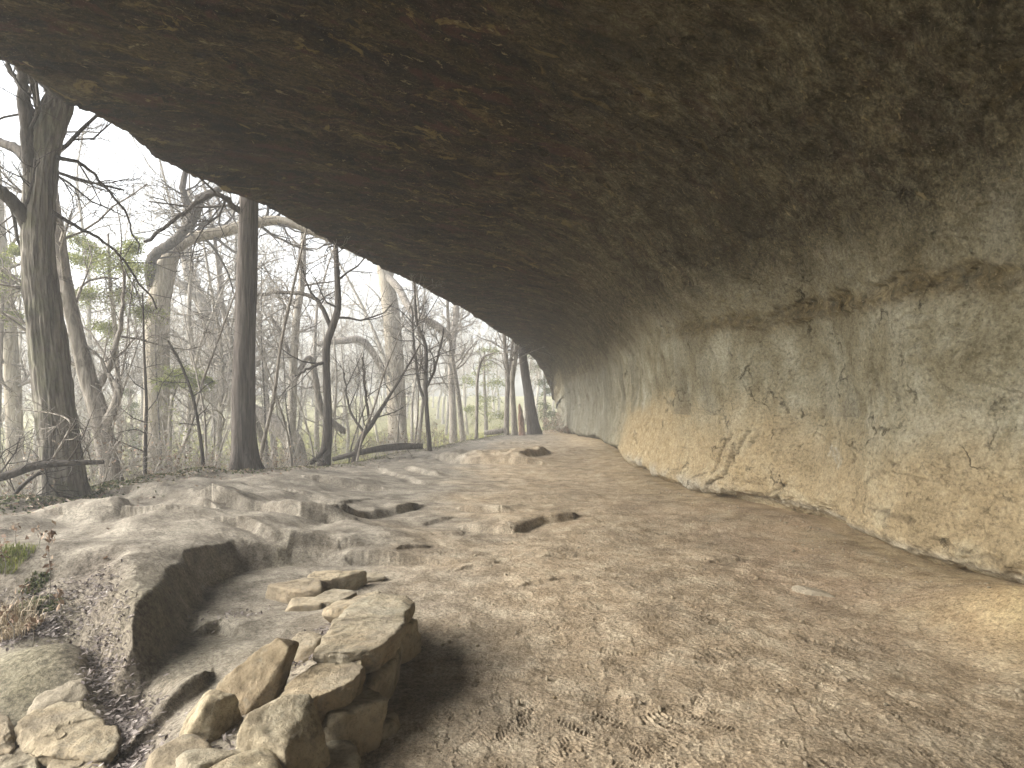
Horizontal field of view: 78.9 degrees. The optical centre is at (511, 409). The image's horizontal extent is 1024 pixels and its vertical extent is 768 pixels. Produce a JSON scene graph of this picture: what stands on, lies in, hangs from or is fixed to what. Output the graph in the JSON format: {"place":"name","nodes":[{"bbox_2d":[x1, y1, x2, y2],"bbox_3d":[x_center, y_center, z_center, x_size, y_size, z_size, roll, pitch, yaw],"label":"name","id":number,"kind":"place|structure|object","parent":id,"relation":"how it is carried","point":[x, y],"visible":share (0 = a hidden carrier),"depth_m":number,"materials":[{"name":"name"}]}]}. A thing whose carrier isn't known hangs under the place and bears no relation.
{"place":"outdoors","nodes":[
{"label":"outdoors","id":0,"kind":"place"},
{"bbox_2d":[0,60,550,396],"label":"sky","id":1,"kind":"structure","parent":0,"point":[8,106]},
{"bbox_2d":[0,393,1023,767],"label":"ground","id":2,"kind":"structure","parent":0,"point":[202,549],"depth_m":4.73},
{"bbox_2d":[0,713,15,755],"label":"boulder","id":3,"kind":"object","parent":2,"relation":"on","point":[7,739],"visible":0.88,"depth_m":3.07,"materials":[{"name":"stone"}]},
{"bbox_2d":[0,242,24,490],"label":"leafing tree","id":4,"kind":"object","parent":2,"relation":"on","point":[14,250],"visible":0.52,"depth_m":15.00,"materials":[{"name":"green plant"}]},
{"bbox_2d":[0,748,39,767],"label":"stone","id":5,"kind":"object","parent":2,"relation":"on","point":[17,758],"visible":0.94,"depth_m":2.93,"materials":[{"name":"stone"}]},
{"bbox_2d":[0,540,39,574],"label":"grass tuft","id":6,"kind":"object","parent":2,"relation":"on","point":[12,549],"visible":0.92,"depth_m":5.08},
{"bbox_2d":[0,592,49,636],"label":"grass tuft","id":7,"kind":"object","parent":2,"relation":"on","point":[16,611],"visible":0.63,"depth_m":4.42,"materials":[{"name":"plant"}]},
{"bbox_2d":[0,608,50,641],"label":"grass tuft","id":8,"kind":"object","parent":2,"relation":"on","point":[18,628],"visible":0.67,"depth_m":4.25,"materials":[{"name":"plant"}]},
{"bbox_2d":[18,571,49,594],"bbox_3d":[-3.738,1.360,4.884,0.199,0.163,0.207,0,0,-11],"label":"green plant","id":9,"kind":"object","parent":2,"relation":"on","point":[35,581],"visible":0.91,"depth_m":4.88,"materials":[{"name":"green plant"}]},
{"bbox_2d":[0,420,88,497],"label":"fallen branch","id":10,"kind":"object","parent":2,"relation":"on","point":[25,483],"visible":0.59,"depth_m":8.39,"materials":[{"name":"wood"}]},
{"bbox_2d":[0,158,104,494],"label":"bare tree","id":11,"kind":"object","parent":2,"relation":"on","point":[13,362],"visible":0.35,"depth_m":16.87,"materials":[{"name":"grey plant"}]},
{"bbox_2d":[1,379,106,470],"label":"fallen branch","id":12,"kind":"object","parent":2,"relation":"on","point":[63,440],"visible":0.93,"depth_m":8.29,"materials":[{"name":"wood"}]},
{"bbox_2d":[1,122,109,426],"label":"bare tree","id":13,"kind":"object","parent":2,"relation":"on","point":[19,338],"visible":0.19,"depth_m":26.94,"materials":[{"name":"grey plant"}]},
{"bbox_2d":[26,678,90,714],"bbox_3d":[-2.534,1.667,3.499,0.341,0.234,0.328,0,0,-42],"label":"stone","id":14,"kind":"object","parent":2,"relation":"on","point":[72,691],"visible":0.44,"depth_m":3.45,"materials":[{"name":"stone"}]},
{"bbox_2d":[14,701,122,767],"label":"boulder","id":15,"kind":"object","parent":2,"relation":"on","point":[62,730],"visible":0.95,"depth_m":3.08,"materials":[{"name":"stone"}]},
{"bbox_2d":[0,420,148,494],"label":"dried shrub","id":16,"kind":"object","parent":2,"relation":"on","point":[102,471],"visible":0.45,"depth_m":9.95,"materials":[{"name":"beige plant"}]},
{"bbox_2d":[2,134,147,398],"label":"bare tree","id":17,"kind":"object","parent":2,"relation":"on","point":[61,188],"visible":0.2,"depth_m":27.44,"materials":[{"name":"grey plant"}]},
{"bbox_2d":[47,759,108,767],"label":"stone","id":18,"kind":"object","parent":2,"relation":"on","point":[57,763],"visible":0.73,"depth_m":2.91,"materials":[{"name":"stone"}]},
{"bbox_2d":[0,337,158,493],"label":"twiggy shrub","id":19,"kind":"object","parent":2,"relation":"on","point":[35,479],"visible":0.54,"depth_m":9.29,"materials":[{"name":"brown plant"}]},
{"bbox_2d":[0,398,176,495],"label":"twiggy shrub","id":20,"kind":"object","parent":2,"relation":"on","point":[18,435],"visible":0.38,"depth_m":10.31,"materials":[{"name":"brown plant"}]},
{"bbox_2d":[17,121,184,453],"bbox_3d":[-18.512,-4.306,28.661,7.071,16.321,6.300,0,0,-24],"label":"bare tree","id":21,"kind":"object","parent":2,"relation":"on","point":[89,283],"visible":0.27,"depth_m":27.49,"materials":[{"name":"grey plant"}]},
{"bbox_2d":[17,276,184,438],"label":"sapling","id":22,"kind":"object","parent":2,"relation":"on","point":[132,361],"visible":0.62,"depth_m":12.49,"materials":[{"name":"grey plant"}]},
{"bbox_2d":[31,267,177,449],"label":"sapling","id":23,"kind":"object","parent":2,"relation":"on","point":[125,312],"visible":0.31,"depth_m":13.88,"materials":[{"name":"grey plant"}]},
{"bbox_2d":[27,363,190,483],"bbox_3d":[-6.861,0.390,10.676,2.479,2.377,3.525,0,0,-26],"label":"twiggy shrub","id":24,"kind":"object","parent":2,"relation":"on","point":[113,454],"visible":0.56,"depth_m":10.51,"materials":[{"name":"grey plant"}]},
{"bbox_2d":[0,117,233,480],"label":"bare tree","id":25,"kind":"object","parent":2,"relation":"on","point":[80,348],"visible":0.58,"depth_m":11.52,"materials":[{"name":"grey plant"}]},
{"bbox_2d":[67,230,169,469],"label":"leafing tree","id":26,"kind":"object","parent":2,"relation":"on","point":[79,260],"visible":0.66,"depth_m":15.98,"materials":[{"name":"green plant"}]},
{"bbox_2d":[0,60,250,497],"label":"bare tree","id":27,"kind":"object","parent":2,"relation":"on","point":[44,123],"visible":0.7,"depth_m":8.86,"materials":[{"name":"grey plant"}]},
{"bbox_2d":[121,388,142,476],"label":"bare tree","id":28,"kind":"object","parent":2,"relation":"on","point":[132,411],"visible":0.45,"depth_m":23.95,"materials":[{"name":"green plant"}]},
{"bbox_2d":[86,208,184,464],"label":"bare tree","id":29,"kind":"object","parent":2,"relation":"on","point":[142,391],"visible":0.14,"depth_m":36.10,"materials":[{"name":"grey plant"}]},
{"bbox_2d":[86,418,190,479],"bbox_3d":[-7.193,0.904,11.613,1.890,1.536,2.983,0,0,-38],"label":"dried shrub","id":30,"kind":"object","parent":2,"relation":"on","point":[158,464],"visible":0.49,"depth_m":11.41,"materials":[{"name":"beige plant"}]},
{"bbox_2d":[98,256,188,474],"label":"sapling","id":31,"kind":"object","parent":2,"relation":"on","point":[145,421],"visible":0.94,"depth_m":10.98,"materials":[{"name":"grey plant"}]},
{"bbox_2d":[117,312,191,470],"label":"sapling","id":32,"kind":"object","parent":2,"relation":"on","point":[158,402],"visible":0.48,"depth_m":19.11,"materials":[{"name":"grey plant"}]},
{"bbox_2d":[0,557,330,767],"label":"leaf litter","id":33,"kind":"object","parent":2,"relation":"on","point":[132,725],"visible":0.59,"depth_m":3.73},
{"bbox_2d":[145,734,211,767],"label":"stone","id":34,"kind":"object","parent":2,"relation":"on","point":[166,755],"visible":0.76,"depth_m":2.59,"materials":[{"name":"stone"}]},
{"bbox_2d":[83,357,274,485],"bbox_3d":[-7.822,0.470,14.002,3.682,3.419,4.698,0,0,16],"label":"twiggy shrub","id":35,"kind":"object","parent":2,"relation":"on","point":[177,446],"visible":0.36,"depth_m":14.22,"materials":[{"name":"brown plant"}]},
{"bbox_2d":[147,364,217,471],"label":"leafing tree","id":36,"kind":"object","parent":2,"relation":"on","point":[174,387],"visible":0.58,"depth_m":17.97,"materials":[{"name":"green plant"}]},
{"bbox_2d":[88,147,278,469],"bbox_3d":[-11.943,-3.681,22.208,7.719,15.126,6.060,0,0,42],"label":"bare tree","id":37,"kind":"object","parent":2,"relation":"on","point":[189,295],"visible":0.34,"depth_m":21.90,"materials":[{"name":"grey plant"}]},
{"bbox_2d":[66,123,303,395],"bbox_3d":[-14.415,-5.373,28.360,6.722,18.640,9.709,0,0,28],"label":"bare tree","id":38,"kind":"object","parent":2,"relation":"on","point":[126,208],"visible":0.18,"depth_m":26.82,"materials":[{"name":"grey plant"}]},
{"bbox_2d":[148,340,222,466],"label":"sapling","id":39,"kind":"object","parent":2,"relation":"on","point":[196,415],"visible":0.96,"depth_m":12.58,"materials":[{"name":"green plant"}]},
{"bbox_2d":[148,260,234,465],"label":"sapling","id":40,"kind":"object","parent":2,"relation":"on","point":[203,409],"visible":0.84,"depth_m":14.90,"materials":[{"name":"grey plant"}]},
{"bbox_2d":[138,162,265,470],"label":"bare tree","id":41,"kind":"object","parent":2,"relation":"on","point":[244,454],"visible":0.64,"depth_m":13.41,"materials":[{"name":"grey plant"}]},
{"bbox_2d":[175,748,240,767],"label":"stone","id":42,"kind":"object","parent":2,"relation":"on","point":[202,758],"visible":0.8,"depth_m":2.48,"materials":[{"name":"stone"}]},
{"bbox_2d":[179,689,242,742],"bbox_3d":[-1.384,1.569,2.866,0.325,0.542,0.312,12,-1,-6],"label":"boulder","id":43,"kind":"object","parent":2,"relation":"on","point":[213,715],"visible":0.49,"depth_m":2.79,"materials":[{"name":"stone"}]},
{"bbox_2d":[105,138,316,467],"bbox_3d":[-10.466,-2.894,23.013,5.259,13.676,7.138,0,0,17],"label":"bare tree","id":44,"kind":"object","parent":2,"relation":"on","point":[220,417],"visible":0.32,"depth_m":22.14,"materials":[{"name":"grey plant"}]},
{"bbox_2d":[97,159,332,466],"bbox_3d":[-10.450,-3.675,22.610,6.680,14.968,6.091,0,0,5],"label":"bare tree","id":45,"kind":"object","parent":2,"relation":"on","point":[230,343],"visible":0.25,"depth_m":22.95,"materials":[{"name":"grey plant"}]},
{"bbox_2d":[128,182,307,465],"bbox_3d":[-12.877,-3.128,26.867,7.778,13.535,3.994,0,0,-26],"label":"bare tree","id":46,"kind":"object","parent":2,"relation":"on","point":[279,425],"visible":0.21,"depth_m":26.74,"materials":[{"name":"grey plant"}]},
{"bbox_2d":[116,233,320,467],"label":"bare tree","id":47,"kind":"object","parent":2,"relation":"on","point":[206,329],"visible":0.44,"depth_m":21.57,"materials":[{"name":"grey plant"}]},
{"bbox_2d":[138,182,316,393],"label":"bare tree","id":48,"kind":"object","parent":2,"relation":"on","point":[234,235],"visible":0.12,"depth_m":29.11,"materials":[{"name":"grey plant"}]},
{"bbox_2d":[169,215,306,471],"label":"sapling","id":49,"kind":"object","parent":2,"relation":"on","point":[206,371],"visible":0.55,"depth_m":15.13,"materials":[{"name":"grey plant"}]},
{"bbox_2d":[142,167,347,473],"bbox_3d":[-8.323,-2.994,19.786,7.587,13.163,4.981,0,0,0],"label":"bare tree","id":50,"kind":"object","parent":2,"relation":"on","point":[164,254],"visible":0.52,"depth_m":19.71,"materials":[{"name":"grey plant"}]},
{"bbox_2d":[210,747,282,767],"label":"boulder","id":51,"kind":"object","parent":2,"relation":"on","point":[261,757],"visible":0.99,"depth_m":2.37,"materials":[{"name":"stone"}]},
{"bbox_2d":[0,404,496,558],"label":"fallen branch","id":52,"kind":"object","parent":2,"relation":"on","point":[44,464],"depth_m":8.20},
{"bbox_2d":[193,179,307,464],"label":"bare tree","id":53,"kind":"object","parent":2,"relation":"on","point":[268,401],"visible":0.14,"depth_m":30.33,"materials":[{"name":"grey plant"}]},
{"bbox_2d":[213,261,288,468],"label":"sapling","id":54,"kind":"object","parent":2,"relation":"on","point":[264,387],"visible":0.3,"depth_m":22.40,"materials":[{"name":"grey plant"}]},
{"bbox_2d":[178,398,333,467],"bbox_3d":[-7.119,0.979,17.533,4.106,2.891,4.938,0,0,-34],"label":"twiggy shrub","id":55,"kind":"object","parent":2,"relation":"on","point":[269,442],"visible":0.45,"depth_m":18.18,"materials":[{"name":"brown plant"}]},
{"bbox_2d":[199,319,313,465],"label":"sapling","id":56,"kind":"object","parent":2,"relation":"on","point":[228,426],"visible":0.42,"depth_m":19.09,"materials":[{"name":"grey plant"}]},
{"bbox_2d":[215,638,298,714],"bbox_3d":[-1.319,1.451,3.109,0.334,0.689,0.347,25,-6,-18],"label":"boulder","id":57,"kind":"object","parent":2,"relation":"on","point":[257,679],"visible":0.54,"depth_m":3.04,"materials":[{"name":"stone"}]},
{"bbox_2d":[0,434,513,514],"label":"ground cover","id":58,"kind":"object","parent":2,"relation":"on","point":[104,485],"visible":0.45,"depth_m":9.97,"materials":[{"name":"brown plant"}]},
{"bbox_2d":[202,281,321,466],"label":"sapling","id":59,"kind":"object","parent":2,"relation":"on","point":[301,409],"visible":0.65,"depth_m":21.04,"materials":[{"name":"grey plant"}]},
{"bbox_2d":[194,273,343,466],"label":"sapling","id":60,"kind":"object","parent":2,"relation":"on","point":[278,406],"visible":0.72,"depth_m":16.58,"materials":[{"name":"grey plant"}]},
{"bbox_2d":[1,427,546,490],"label":"grass","id":61,"kind":"structure","parent":2,"relation":"on","point":[343,436],"depth_m":50.09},
{"bbox_2d":[2,277,554,425],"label":"woods","id":62,"kind":"object","parent":2,"relation":"on","point":[379,399],"visible":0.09,"depth_m":85.18,"materials":[{"name":"grey plant"}]},
{"bbox_2d":[235,694,330,767],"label":"boulder","id":63,"kind":"object","parent":2,"relation":"on","point":[287,731],"visible":0.91,"depth_m":2.56,"materials":[{"name":"stone"}]},
{"bbox_2d":[220,214,351,465],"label":"bare tree","id":64,"kind":"object","parent":2,"relation":"on","point":[318,398],"visible":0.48,"depth_m":24.91,"materials":[{"name":"grey plant"}]},
{"bbox_2d":[257,283,319,464],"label":"sapling","id":65,"kind":"object","parent":2,"relation":"on","point":[288,426],"visible":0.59,"depth_m":23.48,"materials":[{"name":"grey plant"}]},
{"bbox_2d":[265,577,323,603],"bbox_3d":[-1.761,1.561,5.268,0.540,0.183,0.385,0,0,32],"label":"stone","id":66,"kind":"object","parent":2,"relation":"on","point":[285,592],"visible":0.76,"depth_m":5.17,"materials":[{"name":"stone"}]},
{"bbox_2d":[191,233,416,465],"bbox_3d":[-6.022,-2.886,17.699,6.154,11.404,3.384,0,0,19],"label":"bare tree","id":67,"kind":"object","parent":2,"relation":"on","point":[322,457],"visible":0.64,"depth_m":17.72,"materials":[{"name":"grey plant"}]},
{"bbox_2d":[285,597,322,611],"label":"stone","id":68,"kind":"object","parent":2,"relation":"on","point":[300,604],"visible":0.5,"depth_m":4.80,"materials":[{"name":"stone"}]},
{"bbox_2d":[291,631,322,663],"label":"stone","id":69,"kind":"object","parent":2,"relation":"on","point":[309,642],"visible":0.39,"depth_m":3.63,"materials":[{"name":"stone"}]},
{"bbox_2d":[257,228,362,458],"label":"sapling","id":70,"kind":"object","parent":2,"relation":"on","point":[287,309],"visible":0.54,"depth_m":15.85,"materials":[{"name":"grey plant"}]},
{"bbox_2d":[270,244,371,462],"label":"bare tree","id":71,"kind":"object","parent":2,"relation":"on","point":[315,346],"visible":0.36,"depth_m":34.08,"materials":[{"name":"grey plant"}]},
{"bbox_2d":[281,250,378,431],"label":"bare tree","id":72,"kind":"object","parent":2,"relation":"on","point":[310,374],"visible":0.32,"depth_m":55.72,"materials":[{"name":"grey plant"}]},
{"bbox_2d":[308,589,356,607],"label":"stone","id":73,"kind":"object","parent":2,"relation":"on","point":[328,597],"visible":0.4,"depth_m":4.99,"materials":[{"name":"stone"}]},
{"bbox_2d":[289,264,381,459],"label":"bare tree","id":74,"kind":"object","parent":2,"relation":"on","point":[347,421],"visible":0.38,"depth_m":39.67,"materials":[{"name":"grey plant"}]},
{"bbox_2d":[307,570,366,591],"bbox_3d":[-1.580,1.560,5.600,0.550,0.190,0.340,0,3,-20],"label":"stone","id":75,"kind":"object","parent":2,"relation":"on","point":[346,580],"visible":0.52,"depth_m":5.55,"materials":[{"name":"stone"}]},
{"bbox_2d":[325,740,360,767],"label":"boulder","id":76,"kind":"object","parent":2,"relation":"on","point":[344,753],"visible":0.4,"depth_m":2.70,"materials":[{"name":"stone"}]},
{"bbox_2d":[322,591,380,623],"bbox_3d":[-1.038,1.399,4.316,0.387,0.211,0.626,-10,-5,28],"label":"stone","id":77,"kind":"object","parent":2,"relation":"on","point":[333,611],"visible":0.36,"depth_m":4.09,"materials":[{"name":"stone"}]},
{"bbox_2d":[296,259,407,457],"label":"bare tree","id":78,"kind":"object","parent":2,"relation":"on","point":[337,380],"visible":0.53,"depth_m":29.33,"materials":[{"name":"grey plant"}]},
{"bbox_2d":[322,685,387,755],"bbox_3d":[-0.829,1.558,3.029,0.439,0.341,0.389,0,-6,38],"label":"stone","id":79,"kind":"object","parent":2,"relation":"on","point":[358,721],"visible":0.33,"depth_m":2.90,"materials":[{"name":"stone"}]},
{"bbox_2d":[281,660,365,724],"bbox_3d":[-0.908,1.363,2.990,0.321,0.186,0.439,0,0,22],"label":"stone slab","id":80,"kind":"object","parent":79,"relation":"on","point":[327,686],"depth_m":2.95,"materials":[{"name":"stone"}]},
{"bbox_2d":[313,593,414,672],"bbox_3d":[-0.861,1.338,3.787,0.464,0.223,1.340,0,0,0],"label":"stone slab","id":81,"kind":"object","parent":80,"relation":"on","point":[369,632],"depth_m":3.52,"materials":[{"name":"stone"}]},
{"bbox_2d":[293,234,423,440],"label":"bare tree","id":82,"kind":"object","parent":2,"relation":"on","point":[362,307],"visible":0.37,"depth_m":36.52,"materials":[{"name":"grey plant"}]},
{"bbox_2d":[319,247,406,441],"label":"bare tree","id":83,"kind":"object","parent":2,"relation":"on","point":[369,399],"visible":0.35,"depth_m":48.60,"materials":[{"name":"grey plant"}]},
{"bbox_2d":[299,307,441,462],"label":"bare tree","id":84,"kind":"object","parent":2,"relation":"on","point":[371,423],"visible":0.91,"depth_m":19.96,"materials":[{"name":"grey plant"}]},
{"bbox_2d":[332,440,422,461],"bbox_3d":[-4.298,1.395,20.145,2.946,0.995,1.113,0,0,-16],"label":"fallen log","id":85,"kind":"object","parent":2,"relation":"on","point":[392,447],"visible":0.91,"depth_m":20.07,"materials":[{"name":"wood"}]},
{"bbox_2d":[363,643,402,700],"bbox_3d":[-0.808,1.553,3.443,0.340,0.350,0.756,6,-1,-6],"label":"stone","id":86,"kind":"object","parent":2,"relation":"on","point":[382,680],"visible":0.28,"depth_m":3.35,"materials":[{"name":"stone"}]},
{"bbox_2d":[309,235,470,452],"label":"bare tree","id":87,"kind":"object","parent":2,"relation":"on","point":[386,278],"visible":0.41,"depth_m":37.51,"materials":[{"name":"beige plant"}]},
{"bbox_2d":[381,710,399,740],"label":"stone","id":88,"kind":"object","parent":2,"relation":"on","point":[391,725],"visible":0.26,"depth_m":3.06,"materials":[{"name":"stone"}]},
{"bbox_2d":[356,273,443,460],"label":"sapling","id":89,"kind":"object","parent":2,"relation":"on","point":[368,420],"visible":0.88,"depth_m":19.69,"materials":[{"name":"grey plant"}]},
{"bbox_2d":[377,330,437,451],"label":"sapling","id":90,"kind":"object","parent":2,"relation":"on","point":[402,388],"visible":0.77,"depth_m":25.63,"materials":[{"name":"grey plant"}]},
{"bbox_2d":[401,618,420,663],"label":"stone","id":91,"kind":"object","parent":2,"relation":"on","point":[411,641],"visible":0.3,"depth_m":4.03,"materials":[{"name":"stone"}]},
{"bbox_2d":[379,280,448,440],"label":"bare tree","id":92,"kind":"object","parent":2,"relation":"on","point":[411,411],"visible":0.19,"depth_m":42.28,"materials":[{"name":"grey plant"}]},
{"bbox_2d":[369,281,475,450],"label":"bare tree","id":93,"kind":"object","parent":2,"relation":"on","point":[424,396],"visible":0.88,"depth_m":23.95,"materials":[{"name":"grey plant"}]},
{"bbox_2d":[372,282,475,449],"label":"bare tree","id":94,"kind":"object","parent":2,"relation":"on","point":[422,411],"visible":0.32,"depth_m":32.41,"materials":[{"name":"grey plant"}]},
{"bbox_2d":[401,290,489,440],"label":"bare tree","id":95,"kind":"object","parent":2,"relation":"on","point":[458,396],"visible":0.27,"depth_m":39.25,"materials":[{"name":"grey plant"}]},
{"bbox_2d":[426,298,486,442],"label":"bare tree","id":96,"kind":"object","parent":2,"relation":"on","point":[452,406],"visible":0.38,"depth_m":45.78,"materials":[{"name":"grey plant"}]},
{"bbox_2d":[458,347,510,436],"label":"leafing tree","id":97,"kind":"object","parent":2,"relation":"on","point":[485,396],"visible":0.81,"depth_m":51.88,"materials":[{"name":"green plant"}]},
{"bbox_2d":[462,328,516,438],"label":"bare tree","id":98,"kind":"object","parent":2,"relation":"on","point":[480,362],"visible":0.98,"depth_m":33.93,"materials":[{"name":"grey plant"}]},
{"bbox_2d":[462,324,528,434],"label":"bare tree","id":99,"kind":"object","parent":2,"relation":"on","point":[507,366],"visible":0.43,"depth_m":38.87,"materials":[{"name":"grey plant"}]},
{"bbox_2d":[0,0,1023,584],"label":"rock overhang","id":100,"kind":"object","parent":2,"relation":"on","point":[768,252],"visible":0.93,"depth_m":7.26,"materials":[{"name":"stone"}]},
{"bbox_2d":[490,333,542,434],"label":"bare tree","id":101,"kind":"object","parent":2,"relation":"on","point":[533,425],"visible":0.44,"depth_m":39.73,"materials":[{"name":"grey plant"}]},
{"bbox_2d":[499,337,553,434],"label":"bare tree","id":102,"kind":"object","parent":2,"relation":"on","point":[514,428],"visible":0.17,"depth_m":39.35,"materials":[{"name":"grey plant"}]},
{"bbox_2d":[527,354,556,427],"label":"cedar tree","id":103,"kind":"object","parent":2,"relation":"on","point":[544,404],"visible":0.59,"depth_m":54.88,"materials":[{"name":"green plant"}]},
{"bbox_2d":[364,491,1020,767],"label":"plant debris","id":104,"kind":"object","parent":2,"relation":"on","point":[694,654],"visible":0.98,"depth_m":3.94,"materials":[{"name":"plant"}]},
{"bbox_2d":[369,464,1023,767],"bbox_3d":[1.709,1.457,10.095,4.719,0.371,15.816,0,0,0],"label":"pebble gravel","id":105,"kind":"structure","parent":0,"point":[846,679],"depth_m":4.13,"materials":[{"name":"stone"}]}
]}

